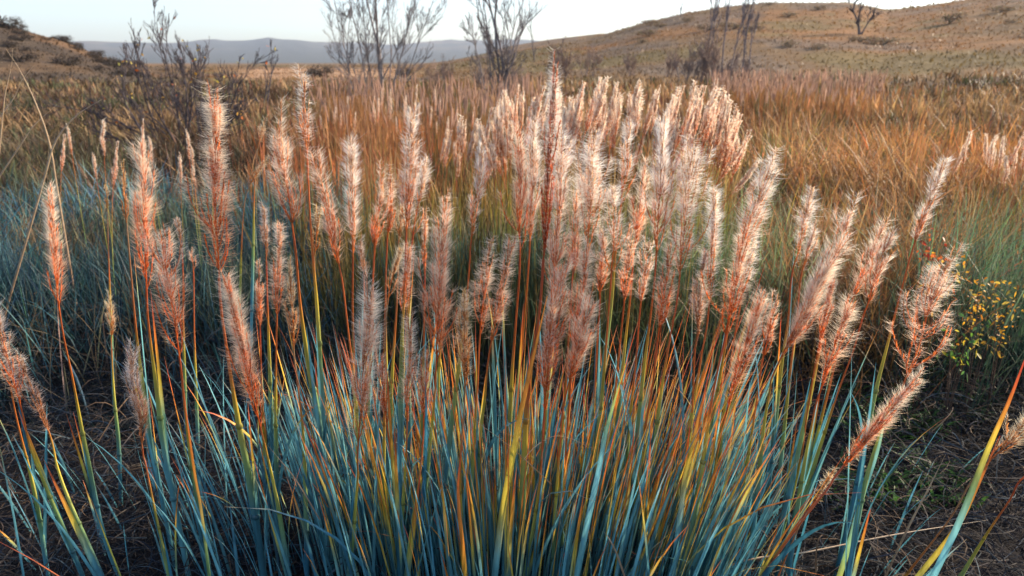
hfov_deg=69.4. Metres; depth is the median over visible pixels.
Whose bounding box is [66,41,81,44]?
bush
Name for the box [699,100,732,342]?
grass plume
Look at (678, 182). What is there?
grass plume
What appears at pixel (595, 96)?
grass plume
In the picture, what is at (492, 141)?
grass plume
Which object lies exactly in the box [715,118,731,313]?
grass plume
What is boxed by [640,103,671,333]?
grass plume
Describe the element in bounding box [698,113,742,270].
grass plume
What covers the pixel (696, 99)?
grass plume
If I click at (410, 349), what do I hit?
grass plume
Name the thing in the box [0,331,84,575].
grass plume
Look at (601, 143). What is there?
grass plume
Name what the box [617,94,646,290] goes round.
grass plume
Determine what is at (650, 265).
grass plume
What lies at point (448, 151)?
grass plume
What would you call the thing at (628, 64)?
leafless bush
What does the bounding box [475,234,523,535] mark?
grass plume
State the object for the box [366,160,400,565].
grass plume
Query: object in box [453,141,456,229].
grass plume
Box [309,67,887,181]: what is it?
plumes
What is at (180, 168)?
grass plume
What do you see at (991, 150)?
grass plume
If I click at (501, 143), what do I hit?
grass plume
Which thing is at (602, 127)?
grass plume
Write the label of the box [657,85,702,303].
grass plume
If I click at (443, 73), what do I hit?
leafless bush
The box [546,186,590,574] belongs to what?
grass plume
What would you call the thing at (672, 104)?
grass plume
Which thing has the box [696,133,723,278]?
grass plume
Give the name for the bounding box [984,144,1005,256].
grass plume
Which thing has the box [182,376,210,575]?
grass shoot
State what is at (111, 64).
bush
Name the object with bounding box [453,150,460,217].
grass plume
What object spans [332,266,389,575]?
grass plume
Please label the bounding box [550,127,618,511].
grass plume
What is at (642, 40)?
bush
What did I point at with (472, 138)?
grass plume
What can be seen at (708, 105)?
grass plume
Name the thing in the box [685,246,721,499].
grass plume
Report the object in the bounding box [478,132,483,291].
grass plume
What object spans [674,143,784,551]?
grass plume
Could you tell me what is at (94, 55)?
bush
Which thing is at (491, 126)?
grass plume
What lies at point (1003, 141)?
grass plume
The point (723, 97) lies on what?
grass plume
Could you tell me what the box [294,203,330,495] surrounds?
grass plume
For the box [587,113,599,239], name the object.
grass plume
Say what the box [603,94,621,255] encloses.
grass plume
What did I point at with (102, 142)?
grass plume
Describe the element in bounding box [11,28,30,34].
bush
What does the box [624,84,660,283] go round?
grass plume
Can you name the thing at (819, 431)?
grass plume
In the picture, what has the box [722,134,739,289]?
grass plume
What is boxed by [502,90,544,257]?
grass plume
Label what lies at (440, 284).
grass plume
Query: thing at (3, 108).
dry stalk
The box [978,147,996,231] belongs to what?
grass plume
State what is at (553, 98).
grass plume
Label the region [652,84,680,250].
grass plume
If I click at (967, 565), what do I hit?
grass plume
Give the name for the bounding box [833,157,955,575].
grass plume
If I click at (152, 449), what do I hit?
grass plume
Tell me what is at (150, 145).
grass plume
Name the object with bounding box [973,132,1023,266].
grass plume
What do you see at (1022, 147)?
grass plume
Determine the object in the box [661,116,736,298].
grass plume
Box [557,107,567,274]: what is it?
grass plume
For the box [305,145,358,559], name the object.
grass plume
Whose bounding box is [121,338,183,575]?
grass plume
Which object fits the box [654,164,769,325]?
grass plume
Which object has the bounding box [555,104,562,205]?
grass plume
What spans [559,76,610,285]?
grass plume
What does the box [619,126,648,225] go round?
grass plume
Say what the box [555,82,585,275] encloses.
grass plume
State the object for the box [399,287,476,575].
grass plume
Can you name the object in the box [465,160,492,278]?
grass plume
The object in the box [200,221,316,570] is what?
grass plume
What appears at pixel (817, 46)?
bush
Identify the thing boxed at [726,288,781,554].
grass plume
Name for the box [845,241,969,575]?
grass plume
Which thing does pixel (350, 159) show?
grass plume
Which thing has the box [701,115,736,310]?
grass plume
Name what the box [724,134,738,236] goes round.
grass plume
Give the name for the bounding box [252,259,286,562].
grass plume
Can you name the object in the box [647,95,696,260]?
grass plume
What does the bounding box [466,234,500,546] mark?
grass plume
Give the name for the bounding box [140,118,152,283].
grass plume
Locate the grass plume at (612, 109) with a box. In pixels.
[582,81,619,319]
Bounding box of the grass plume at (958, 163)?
[915,144,967,295]
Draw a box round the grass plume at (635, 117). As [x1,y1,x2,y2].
[617,86,642,297]
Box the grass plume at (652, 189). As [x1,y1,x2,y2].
[643,114,668,301]
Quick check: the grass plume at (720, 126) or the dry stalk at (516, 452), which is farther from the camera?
the grass plume at (720, 126)
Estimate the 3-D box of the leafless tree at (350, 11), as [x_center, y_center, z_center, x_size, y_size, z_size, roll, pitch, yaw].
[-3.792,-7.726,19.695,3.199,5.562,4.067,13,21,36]
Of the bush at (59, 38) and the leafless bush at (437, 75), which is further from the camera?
the bush at (59, 38)
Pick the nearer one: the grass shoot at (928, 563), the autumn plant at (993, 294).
the grass shoot at (928, 563)
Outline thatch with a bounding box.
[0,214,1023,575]
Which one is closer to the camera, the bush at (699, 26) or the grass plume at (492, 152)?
the grass plume at (492, 152)
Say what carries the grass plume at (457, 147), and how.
on the ground at (296, 52)
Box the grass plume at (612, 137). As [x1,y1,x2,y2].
[610,96,616,228]
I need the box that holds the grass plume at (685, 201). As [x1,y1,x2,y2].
[643,131,718,524]
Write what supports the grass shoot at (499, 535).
on the ground at (296, 52)
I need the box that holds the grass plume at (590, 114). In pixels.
[567,77,602,233]
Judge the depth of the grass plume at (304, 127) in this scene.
1.46 m
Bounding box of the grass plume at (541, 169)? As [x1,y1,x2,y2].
[532,91,556,260]
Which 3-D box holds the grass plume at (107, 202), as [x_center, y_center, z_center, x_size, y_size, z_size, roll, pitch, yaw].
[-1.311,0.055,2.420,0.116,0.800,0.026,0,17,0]
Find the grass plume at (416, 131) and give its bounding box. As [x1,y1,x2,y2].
[413,103,420,206]
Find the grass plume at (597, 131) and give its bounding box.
[589,101,602,231]
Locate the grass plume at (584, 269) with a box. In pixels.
[557,239,599,575]
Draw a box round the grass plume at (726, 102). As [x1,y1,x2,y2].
[677,94,729,330]
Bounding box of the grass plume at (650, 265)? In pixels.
[600,231,657,538]
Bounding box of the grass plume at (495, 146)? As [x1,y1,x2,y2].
[473,113,506,294]
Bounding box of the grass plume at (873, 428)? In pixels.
[760,363,928,575]
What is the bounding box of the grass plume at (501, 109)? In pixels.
[498,100,504,237]
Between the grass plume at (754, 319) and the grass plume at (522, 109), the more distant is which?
the grass plume at (522, 109)
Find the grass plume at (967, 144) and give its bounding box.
[948,131,972,234]
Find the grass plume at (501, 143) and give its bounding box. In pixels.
[495,109,509,225]
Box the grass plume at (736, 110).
[719,104,739,287]
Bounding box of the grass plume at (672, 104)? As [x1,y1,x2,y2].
[653,94,675,280]
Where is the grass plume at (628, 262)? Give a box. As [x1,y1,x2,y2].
[600,225,639,523]
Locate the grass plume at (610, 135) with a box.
[598,101,618,237]
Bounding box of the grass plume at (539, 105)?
[509,85,546,298]
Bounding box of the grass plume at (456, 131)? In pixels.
[454,113,457,170]
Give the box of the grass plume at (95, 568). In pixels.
[1,349,104,575]
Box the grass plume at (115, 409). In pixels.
[104,290,122,505]
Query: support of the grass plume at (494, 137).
on the ground at (296, 52)
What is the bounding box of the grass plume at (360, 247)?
[354,234,368,452]
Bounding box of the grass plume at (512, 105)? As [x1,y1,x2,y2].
[509,100,513,258]
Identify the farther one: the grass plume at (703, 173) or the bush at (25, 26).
the bush at (25, 26)
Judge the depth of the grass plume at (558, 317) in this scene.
1.35 m
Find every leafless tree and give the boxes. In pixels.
[320,0,446,100]
[459,0,549,103]
[700,0,726,81]
[721,0,750,76]
[742,0,759,81]
[847,0,882,34]
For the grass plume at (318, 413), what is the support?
on the ground at (296, 52)
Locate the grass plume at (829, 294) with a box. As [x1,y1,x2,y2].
[776,278,838,557]
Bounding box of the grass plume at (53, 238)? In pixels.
[33,181,118,575]
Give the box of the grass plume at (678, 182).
[657,153,689,284]
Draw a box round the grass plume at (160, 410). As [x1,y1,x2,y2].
[122,132,190,575]
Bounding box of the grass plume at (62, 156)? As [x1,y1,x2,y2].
[60,134,65,255]
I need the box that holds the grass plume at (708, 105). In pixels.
[670,88,714,254]
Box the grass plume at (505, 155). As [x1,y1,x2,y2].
[500,136,507,267]
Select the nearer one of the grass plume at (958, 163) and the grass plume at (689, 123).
the grass plume at (689, 123)
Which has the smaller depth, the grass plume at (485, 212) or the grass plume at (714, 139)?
the grass plume at (714, 139)
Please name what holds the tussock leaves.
on the ground at (296, 52)
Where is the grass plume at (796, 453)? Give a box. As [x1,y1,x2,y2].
[768,190,862,574]
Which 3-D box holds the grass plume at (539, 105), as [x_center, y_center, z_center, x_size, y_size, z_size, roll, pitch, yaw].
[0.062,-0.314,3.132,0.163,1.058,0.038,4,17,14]
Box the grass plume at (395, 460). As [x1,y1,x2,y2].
[375,353,400,575]
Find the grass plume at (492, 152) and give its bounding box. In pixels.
[489,144,498,333]
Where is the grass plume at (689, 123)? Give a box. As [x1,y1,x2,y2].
[643,98,700,327]
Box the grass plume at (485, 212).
[483,156,487,267]
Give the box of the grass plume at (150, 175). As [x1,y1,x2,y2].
[148,168,158,250]
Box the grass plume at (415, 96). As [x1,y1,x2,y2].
[413,86,417,117]
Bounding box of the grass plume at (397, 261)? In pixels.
[380,244,406,575]
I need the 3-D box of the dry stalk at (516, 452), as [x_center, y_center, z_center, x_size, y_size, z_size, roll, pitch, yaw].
[-0.003,0.293,1.353,0.159,0.143,0.005,2,17,7]
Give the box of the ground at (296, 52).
[0,0,1023,575]
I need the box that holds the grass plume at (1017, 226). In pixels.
[1009,195,1023,267]
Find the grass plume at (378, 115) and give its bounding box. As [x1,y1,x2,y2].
[377,98,379,139]
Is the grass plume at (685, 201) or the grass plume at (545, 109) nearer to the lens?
the grass plume at (685, 201)
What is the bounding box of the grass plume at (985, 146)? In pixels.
[983,133,987,228]
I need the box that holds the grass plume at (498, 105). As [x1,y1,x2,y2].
[495,104,507,291]
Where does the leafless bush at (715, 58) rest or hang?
on the ground at (296, 52)
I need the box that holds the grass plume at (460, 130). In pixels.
[457,114,463,328]
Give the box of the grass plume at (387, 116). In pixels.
[384,91,390,189]
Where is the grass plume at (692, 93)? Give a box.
[674,80,696,287]
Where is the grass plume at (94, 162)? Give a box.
[91,152,116,306]
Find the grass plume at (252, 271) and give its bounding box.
[249,115,267,370]
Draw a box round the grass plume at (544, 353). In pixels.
[522,288,605,575]
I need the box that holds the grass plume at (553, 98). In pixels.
[512,48,591,575]
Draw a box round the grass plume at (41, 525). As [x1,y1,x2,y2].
[0,302,49,575]
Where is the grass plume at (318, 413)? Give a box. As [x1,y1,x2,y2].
[264,96,356,575]
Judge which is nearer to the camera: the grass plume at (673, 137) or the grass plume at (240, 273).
the grass plume at (240, 273)
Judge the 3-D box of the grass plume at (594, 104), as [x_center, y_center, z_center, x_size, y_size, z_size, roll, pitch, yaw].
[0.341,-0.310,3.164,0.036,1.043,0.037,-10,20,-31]
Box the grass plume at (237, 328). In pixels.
[213,264,304,575]
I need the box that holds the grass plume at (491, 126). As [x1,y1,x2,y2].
[490,121,512,256]
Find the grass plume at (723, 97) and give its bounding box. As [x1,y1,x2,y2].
[705,85,726,253]
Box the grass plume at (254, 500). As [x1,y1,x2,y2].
[170,79,268,575]
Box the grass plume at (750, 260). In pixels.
[690,229,763,529]
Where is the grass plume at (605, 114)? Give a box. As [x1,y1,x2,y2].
[583,107,607,236]
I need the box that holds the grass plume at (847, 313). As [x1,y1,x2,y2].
[785,290,870,575]
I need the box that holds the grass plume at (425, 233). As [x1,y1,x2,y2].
[414,207,437,517]
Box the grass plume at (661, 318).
[612,241,683,572]
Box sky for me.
[0,0,958,43]
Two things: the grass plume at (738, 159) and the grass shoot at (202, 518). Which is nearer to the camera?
the grass shoot at (202, 518)
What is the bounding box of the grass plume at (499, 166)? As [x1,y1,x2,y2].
[488,138,521,261]
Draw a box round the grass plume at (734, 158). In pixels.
[640,136,751,332]
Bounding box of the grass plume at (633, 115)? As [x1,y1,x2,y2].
[612,78,641,273]
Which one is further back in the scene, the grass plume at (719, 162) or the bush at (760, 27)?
the bush at (760, 27)
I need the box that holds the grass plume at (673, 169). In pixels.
[643,128,693,272]
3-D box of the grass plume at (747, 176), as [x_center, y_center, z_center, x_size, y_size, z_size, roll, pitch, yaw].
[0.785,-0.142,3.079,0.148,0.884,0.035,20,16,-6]
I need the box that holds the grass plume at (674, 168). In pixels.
[650,107,695,274]
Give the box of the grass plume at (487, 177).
[478,121,494,282]
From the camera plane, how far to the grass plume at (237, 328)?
1.34 m
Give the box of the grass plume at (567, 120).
[560,105,572,261]
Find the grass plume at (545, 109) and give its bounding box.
[518,92,549,311]
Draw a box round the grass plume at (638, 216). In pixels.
[601,154,653,544]
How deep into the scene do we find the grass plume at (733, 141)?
3.01 m
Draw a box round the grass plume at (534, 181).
[502,112,544,476]
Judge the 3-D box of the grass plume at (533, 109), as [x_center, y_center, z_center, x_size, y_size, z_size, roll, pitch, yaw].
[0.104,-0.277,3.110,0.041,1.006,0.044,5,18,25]
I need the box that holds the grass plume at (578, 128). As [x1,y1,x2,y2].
[570,84,584,236]
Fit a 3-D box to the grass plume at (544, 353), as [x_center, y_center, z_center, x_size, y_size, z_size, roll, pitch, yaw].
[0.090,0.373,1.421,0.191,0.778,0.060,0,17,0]
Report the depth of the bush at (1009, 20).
58.41 m
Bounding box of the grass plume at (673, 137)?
[636,126,676,343]
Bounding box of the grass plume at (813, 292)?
[746,234,854,575]
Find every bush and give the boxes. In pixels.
[0,15,24,28]
[0,39,19,47]
[0,48,42,62]
[8,23,28,29]
[8,33,33,40]
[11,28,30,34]
[34,0,278,154]
[47,54,86,65]
[51,35,67,40]
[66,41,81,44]
[70,43,85,49]
[83,51,103,57]
[90,64,105,70]
[92,54,123,63]
[102,59,123,67]
[112,67,139,76]
[304,69,320,77]
[307,64,334,77]
[394,66,414,76]
[425,59,447,83]
[436,53,454,83]
[471,58,489,93]
[488,65,527,88]
[508,62,531,81]
[544,36,577,83]
[575,45,602,76]
[621,48,641,75]
[633,28,662,35]
[634,38,648,42]
[640,18,664,24]
[652,23,666,26]
[661,44,683,76]
[668,38,712,83]
[681,16,696,20]
[695,22,721,30]
[696,23,730,83]
[706,47,752,81]
[719,20,749,28]
[741,25,765,30]
[777,39,801,46]
[781,10,798,16]
[809,43,831,48]
[810,4,829,9]
[848,35,870,41]
[864,35,903,44]
[936,10,967,23]
[984,3,1022,11]
[1004,18,1021,22]
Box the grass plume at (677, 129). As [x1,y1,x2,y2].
[650,114,680,295]
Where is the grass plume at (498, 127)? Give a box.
[495,110,501,218]
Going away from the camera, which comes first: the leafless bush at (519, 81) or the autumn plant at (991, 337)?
the autumn plant at (991, 337)
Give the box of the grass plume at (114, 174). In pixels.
[111,141,118,316]
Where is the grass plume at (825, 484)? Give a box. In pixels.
[777,466,840,575]
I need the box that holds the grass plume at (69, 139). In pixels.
[65,123,88,256]
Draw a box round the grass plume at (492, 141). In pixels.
[478,138,493,231]
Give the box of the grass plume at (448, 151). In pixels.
[435,130,452,257]
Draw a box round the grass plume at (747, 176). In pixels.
[650,159,759,324]
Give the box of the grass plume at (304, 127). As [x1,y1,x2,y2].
[290,64,329,571]
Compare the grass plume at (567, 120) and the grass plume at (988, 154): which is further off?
the grass plume at (988, 154)
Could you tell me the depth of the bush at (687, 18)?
86.66 m
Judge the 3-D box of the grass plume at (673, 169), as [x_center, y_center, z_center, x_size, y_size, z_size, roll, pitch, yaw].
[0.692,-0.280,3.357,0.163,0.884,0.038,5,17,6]
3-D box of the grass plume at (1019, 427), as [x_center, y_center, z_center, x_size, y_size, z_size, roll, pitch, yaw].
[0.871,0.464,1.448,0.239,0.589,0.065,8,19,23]
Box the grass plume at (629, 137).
[594,114,641,443]
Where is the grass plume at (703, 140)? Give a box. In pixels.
[684,79,717,268]
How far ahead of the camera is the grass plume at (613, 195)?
1.43 m
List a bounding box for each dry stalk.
[0,51,12,147]
[0,65,33,117]
[0,106,54,176]
[1,101,98,323]
[8,52,79,318]
[269,447,320,519]
[469,412,551,484]
[520,436,593,463]
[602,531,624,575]
[717,520,985,570]
[884,454,945,575]
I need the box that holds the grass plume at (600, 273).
[581,219,611,492]
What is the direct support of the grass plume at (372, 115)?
on the ground at (296, 52)
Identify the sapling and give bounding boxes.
[254,39,278,106]
[526,16,536,61]
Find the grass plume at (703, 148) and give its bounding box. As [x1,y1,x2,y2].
[690,85,715,229]
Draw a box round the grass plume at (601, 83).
[594,80,603,284]
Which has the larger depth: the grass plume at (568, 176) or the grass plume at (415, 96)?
the grass plume at (415, 96)
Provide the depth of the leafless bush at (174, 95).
8.63 m
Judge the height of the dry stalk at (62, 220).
1.195 m
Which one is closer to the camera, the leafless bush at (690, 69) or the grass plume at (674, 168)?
the grass plume at (674, 168)
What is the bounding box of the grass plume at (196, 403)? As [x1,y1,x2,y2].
[188,247,200,458]
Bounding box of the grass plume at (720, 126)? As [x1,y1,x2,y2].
[680,106,727,334]
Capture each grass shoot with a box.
[0,449,24,575]
[0,542,58,575]
[92,502,120,575]
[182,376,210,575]
[457,444,467,575]
[492,296,547,575]
[574,364,625,575]
[670,376,707,575]
[837,401,887,575]
[915,436,999,575]
[930,361,1023,575]
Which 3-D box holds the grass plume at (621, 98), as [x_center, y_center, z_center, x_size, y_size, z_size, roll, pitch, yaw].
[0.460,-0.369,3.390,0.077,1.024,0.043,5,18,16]
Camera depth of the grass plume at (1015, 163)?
3.79 m
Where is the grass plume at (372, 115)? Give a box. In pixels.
[370,95,374,149]
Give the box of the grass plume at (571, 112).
[563,94,574,184]
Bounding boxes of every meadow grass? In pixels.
[0,65,1023,150]
[0,92,1023,247]
[0,128,1023,466]
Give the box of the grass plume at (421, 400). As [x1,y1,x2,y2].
[397,347,446,575]
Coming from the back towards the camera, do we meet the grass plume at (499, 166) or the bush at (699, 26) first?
the bush at (699, 26)
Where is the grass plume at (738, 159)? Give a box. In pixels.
[703,129,751,298]
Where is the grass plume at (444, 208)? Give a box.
[431,188,455,535]
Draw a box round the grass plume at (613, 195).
[587,181,635,575]
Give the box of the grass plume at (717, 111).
[667,90,726,282]
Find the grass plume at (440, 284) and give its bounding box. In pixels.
[412,207,461,575]
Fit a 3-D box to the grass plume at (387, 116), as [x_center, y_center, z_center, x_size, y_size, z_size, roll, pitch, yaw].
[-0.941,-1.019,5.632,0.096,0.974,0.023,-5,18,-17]
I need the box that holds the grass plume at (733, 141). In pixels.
[698,120,742,268]
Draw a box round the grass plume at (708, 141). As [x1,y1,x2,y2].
[690,110,716,273]
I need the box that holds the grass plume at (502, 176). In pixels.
[490,126,513,257]
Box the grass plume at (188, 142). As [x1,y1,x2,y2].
[185,130,205,301]
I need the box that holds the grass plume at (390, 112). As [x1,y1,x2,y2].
[387,99,391,152]
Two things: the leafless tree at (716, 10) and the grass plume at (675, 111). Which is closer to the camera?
the grass plume at (675, 111)
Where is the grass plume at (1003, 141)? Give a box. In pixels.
[987,136,1005,232]
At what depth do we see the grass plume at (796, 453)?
1.53 m
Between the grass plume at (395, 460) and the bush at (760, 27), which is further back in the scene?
the bush at (760, 27)
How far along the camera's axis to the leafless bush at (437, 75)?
38.31 m
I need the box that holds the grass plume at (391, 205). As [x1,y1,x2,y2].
[379,161,429,528]
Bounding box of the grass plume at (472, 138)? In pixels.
[449,118,479,325]
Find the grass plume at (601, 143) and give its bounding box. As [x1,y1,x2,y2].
[579,91,619,243]
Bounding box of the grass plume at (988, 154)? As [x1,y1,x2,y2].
[959,133,999,268]
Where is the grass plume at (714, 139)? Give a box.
[653,113,725,309]
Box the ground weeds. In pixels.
[817,318,1022,512]
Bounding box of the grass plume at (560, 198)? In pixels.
[537,114,577,575]
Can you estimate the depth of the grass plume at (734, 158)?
2.97 m
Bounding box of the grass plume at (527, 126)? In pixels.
[516,97,534,275]
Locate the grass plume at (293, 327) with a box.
[281,256,309,575]
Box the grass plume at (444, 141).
[428,128,448,256]
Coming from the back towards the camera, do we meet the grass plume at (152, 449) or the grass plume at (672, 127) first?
the grass plume at (672, 127)
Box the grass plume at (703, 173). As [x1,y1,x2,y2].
[690,102,717,278]
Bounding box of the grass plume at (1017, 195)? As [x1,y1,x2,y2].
[1002,151,1023,272]
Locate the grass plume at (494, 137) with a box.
[492,107,496,292]
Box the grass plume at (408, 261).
[391,240,418,451]
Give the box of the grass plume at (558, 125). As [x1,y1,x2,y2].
[556,106,561,180]
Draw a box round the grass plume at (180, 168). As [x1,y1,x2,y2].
[177,151,186,271]
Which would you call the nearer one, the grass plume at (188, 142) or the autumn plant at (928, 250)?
the autumn plant at (928, 250)
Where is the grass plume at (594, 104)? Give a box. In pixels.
[589,93,596,271]
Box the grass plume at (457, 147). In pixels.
[452,117,460,239]
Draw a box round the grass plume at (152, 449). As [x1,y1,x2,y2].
[118,159,177,566]
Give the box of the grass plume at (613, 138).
[606,112,619,281]
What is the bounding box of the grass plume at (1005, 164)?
[987,153,1010,296]
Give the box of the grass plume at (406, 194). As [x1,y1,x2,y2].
[395,102,424,555]
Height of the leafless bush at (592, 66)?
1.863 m
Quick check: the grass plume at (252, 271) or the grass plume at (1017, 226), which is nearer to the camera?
the grass plume at (252, 271)
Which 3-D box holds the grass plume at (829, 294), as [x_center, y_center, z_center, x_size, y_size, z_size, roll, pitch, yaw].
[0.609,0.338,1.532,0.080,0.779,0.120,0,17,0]
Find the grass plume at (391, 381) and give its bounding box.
[378,205,440,493]
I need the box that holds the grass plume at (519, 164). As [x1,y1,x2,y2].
[487,120,534,489]
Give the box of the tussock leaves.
[0,271,984,575]
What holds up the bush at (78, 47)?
on the ground at (296, 52)
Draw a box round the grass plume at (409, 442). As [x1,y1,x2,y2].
[404,152,435,544]
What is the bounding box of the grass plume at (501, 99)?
[493,92,503,274]
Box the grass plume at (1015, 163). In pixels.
[999,154,1017,246]
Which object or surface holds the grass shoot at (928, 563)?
on the ground at (296, 52)
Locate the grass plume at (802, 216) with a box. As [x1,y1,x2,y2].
[761,184,823,547]
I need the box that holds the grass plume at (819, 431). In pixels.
[774,214,899,575]
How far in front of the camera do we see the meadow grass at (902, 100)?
15.39 m
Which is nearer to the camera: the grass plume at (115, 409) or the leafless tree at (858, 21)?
the grass plume at (115, 409)
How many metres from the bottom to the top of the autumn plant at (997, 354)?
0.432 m
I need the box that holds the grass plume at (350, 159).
[338,134,366,571]
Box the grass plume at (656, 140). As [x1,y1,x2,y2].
[639,117,660,306]
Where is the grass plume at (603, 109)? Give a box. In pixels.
[588,96,607,265]
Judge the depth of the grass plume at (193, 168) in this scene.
3.57 m
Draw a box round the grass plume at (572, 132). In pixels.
[544,101,581,303]
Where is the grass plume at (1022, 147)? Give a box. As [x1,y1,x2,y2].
[997,141,1023,231]
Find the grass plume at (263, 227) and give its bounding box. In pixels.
[256,201,304,520]
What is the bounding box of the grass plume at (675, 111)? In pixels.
[640,85,684,270]
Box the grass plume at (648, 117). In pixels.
[620,90,657,252]
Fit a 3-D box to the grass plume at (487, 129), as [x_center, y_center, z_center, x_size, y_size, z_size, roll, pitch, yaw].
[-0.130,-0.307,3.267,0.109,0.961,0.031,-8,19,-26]
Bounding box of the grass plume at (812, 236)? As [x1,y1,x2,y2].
[772,215,820,527]
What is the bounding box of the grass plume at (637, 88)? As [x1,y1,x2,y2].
[606,80,640,259]
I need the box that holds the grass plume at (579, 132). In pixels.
[567,96,597,241]
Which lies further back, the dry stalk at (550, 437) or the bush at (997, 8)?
the bush at (997, 8)
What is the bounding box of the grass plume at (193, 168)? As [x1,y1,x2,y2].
[191,165,200,245]
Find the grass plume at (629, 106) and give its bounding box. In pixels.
[615,91,635,304]
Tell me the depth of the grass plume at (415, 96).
5.40 m
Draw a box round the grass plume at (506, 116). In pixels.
[502,90,512,313]
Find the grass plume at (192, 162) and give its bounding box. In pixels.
[190,146,201,245]
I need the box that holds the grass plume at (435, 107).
[434,88,436,146]
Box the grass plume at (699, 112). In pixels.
[676,86,706,288]
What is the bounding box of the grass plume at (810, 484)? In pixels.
[780,227,899,575]
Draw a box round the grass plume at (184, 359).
[173,216,187,450]
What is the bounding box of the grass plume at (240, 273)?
[235,155,268,382]
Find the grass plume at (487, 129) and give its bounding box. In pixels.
[471,107,493,263]
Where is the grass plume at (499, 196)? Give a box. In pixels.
[499,106,503,246]
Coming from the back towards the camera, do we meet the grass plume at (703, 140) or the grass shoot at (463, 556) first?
the grass plume at (703, 140)
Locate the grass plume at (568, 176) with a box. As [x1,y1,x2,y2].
[567,101,570,247]
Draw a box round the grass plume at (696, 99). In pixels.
[680,85,699,320]
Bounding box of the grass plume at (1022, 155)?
[1011,150,1023,230]
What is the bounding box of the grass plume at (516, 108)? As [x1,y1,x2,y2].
[506,84,519,262]
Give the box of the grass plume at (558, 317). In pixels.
[528,258,608,575]
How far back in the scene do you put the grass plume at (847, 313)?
1.39 m
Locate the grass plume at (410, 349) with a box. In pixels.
[389,306,425,573]
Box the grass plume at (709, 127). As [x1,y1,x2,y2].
[677,88,720,320]
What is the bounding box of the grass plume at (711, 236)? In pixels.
[654,184,726,546]
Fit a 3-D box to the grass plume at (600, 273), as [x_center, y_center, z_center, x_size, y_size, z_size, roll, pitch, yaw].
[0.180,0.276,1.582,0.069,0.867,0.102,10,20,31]
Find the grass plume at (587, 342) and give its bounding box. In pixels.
[550,282,601,575]
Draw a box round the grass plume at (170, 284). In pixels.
[137,213,210,575]
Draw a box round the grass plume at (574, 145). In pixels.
[552,123,579,277]
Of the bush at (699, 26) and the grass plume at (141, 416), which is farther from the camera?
the bush at (699, 26)
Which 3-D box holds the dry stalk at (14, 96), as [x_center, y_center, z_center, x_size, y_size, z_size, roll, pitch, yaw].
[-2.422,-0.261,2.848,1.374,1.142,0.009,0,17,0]
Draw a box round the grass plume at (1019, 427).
[904,409,1023,575]
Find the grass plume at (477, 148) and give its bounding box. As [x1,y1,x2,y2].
[472,140,479,273]
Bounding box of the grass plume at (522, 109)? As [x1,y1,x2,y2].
[516,87,524,225]
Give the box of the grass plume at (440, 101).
[439,99,441,141]
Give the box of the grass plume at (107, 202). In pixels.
[104,185,114,412]
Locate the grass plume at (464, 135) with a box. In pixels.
[458,120,466,234]
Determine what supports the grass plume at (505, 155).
on the ground at (296, 52)
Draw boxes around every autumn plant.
[910,224,946,350]
[918,252,958,386]
[936,313,991,440]
[943,254,1011,411]
[953,277,1023,424]
[981,305,1023,423]
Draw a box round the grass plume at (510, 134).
[505,120,513,305]
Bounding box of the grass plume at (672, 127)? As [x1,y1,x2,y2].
[645,119,677,275]
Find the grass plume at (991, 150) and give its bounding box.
[964,137,994,310]
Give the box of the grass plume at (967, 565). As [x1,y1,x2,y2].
[958,476,1023,575]
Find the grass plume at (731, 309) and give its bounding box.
[677,213,757,575]
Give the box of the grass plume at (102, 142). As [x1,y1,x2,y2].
[100,117,118,294]
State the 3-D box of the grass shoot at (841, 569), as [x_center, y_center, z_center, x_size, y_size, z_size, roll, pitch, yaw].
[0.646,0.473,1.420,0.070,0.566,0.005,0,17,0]
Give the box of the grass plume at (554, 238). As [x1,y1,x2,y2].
[503,207,575,574]
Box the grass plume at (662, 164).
[623,108,681,544]
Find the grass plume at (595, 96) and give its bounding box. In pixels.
[591,84,600,262]
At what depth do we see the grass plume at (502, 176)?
3.24 m
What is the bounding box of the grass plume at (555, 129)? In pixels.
[546,86,562,224]
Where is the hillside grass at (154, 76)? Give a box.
[0,0,1023,90]
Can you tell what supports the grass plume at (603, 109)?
on the ground at (296, 52)
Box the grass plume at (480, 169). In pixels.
[423,140,488,575]
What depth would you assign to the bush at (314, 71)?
57.45 m
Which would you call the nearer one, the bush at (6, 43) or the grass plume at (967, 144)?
the grass plume at (967, 144)
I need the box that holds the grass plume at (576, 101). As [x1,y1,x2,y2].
[550,94,577,287]
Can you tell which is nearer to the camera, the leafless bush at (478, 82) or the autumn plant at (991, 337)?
the autumn plant at (991, 337)
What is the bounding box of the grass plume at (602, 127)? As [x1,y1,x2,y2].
[568,115,606,290]
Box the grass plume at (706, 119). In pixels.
[643,85,721,321]
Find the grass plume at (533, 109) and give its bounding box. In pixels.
[528,100,537,294]
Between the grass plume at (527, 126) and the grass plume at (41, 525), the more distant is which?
the grass plume at (527, 126)
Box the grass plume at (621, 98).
[602,93,623,270]
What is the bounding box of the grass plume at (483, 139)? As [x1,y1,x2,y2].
[476,123,523,313]
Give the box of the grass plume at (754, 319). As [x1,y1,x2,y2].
[697,282,779,547]
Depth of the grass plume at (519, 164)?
1.43 m
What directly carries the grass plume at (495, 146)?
on the ground at (296, 52)
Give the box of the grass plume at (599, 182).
[592,144,606,239]
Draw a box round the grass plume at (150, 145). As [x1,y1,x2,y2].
[147,135,163,256]
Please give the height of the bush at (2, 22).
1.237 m
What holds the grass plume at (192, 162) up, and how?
on the ground at (296, 52)
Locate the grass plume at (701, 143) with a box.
[687,104,707,248]
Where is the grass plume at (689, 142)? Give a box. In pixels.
[670,130,693,247]
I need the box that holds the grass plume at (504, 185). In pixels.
[501,129,509,252]

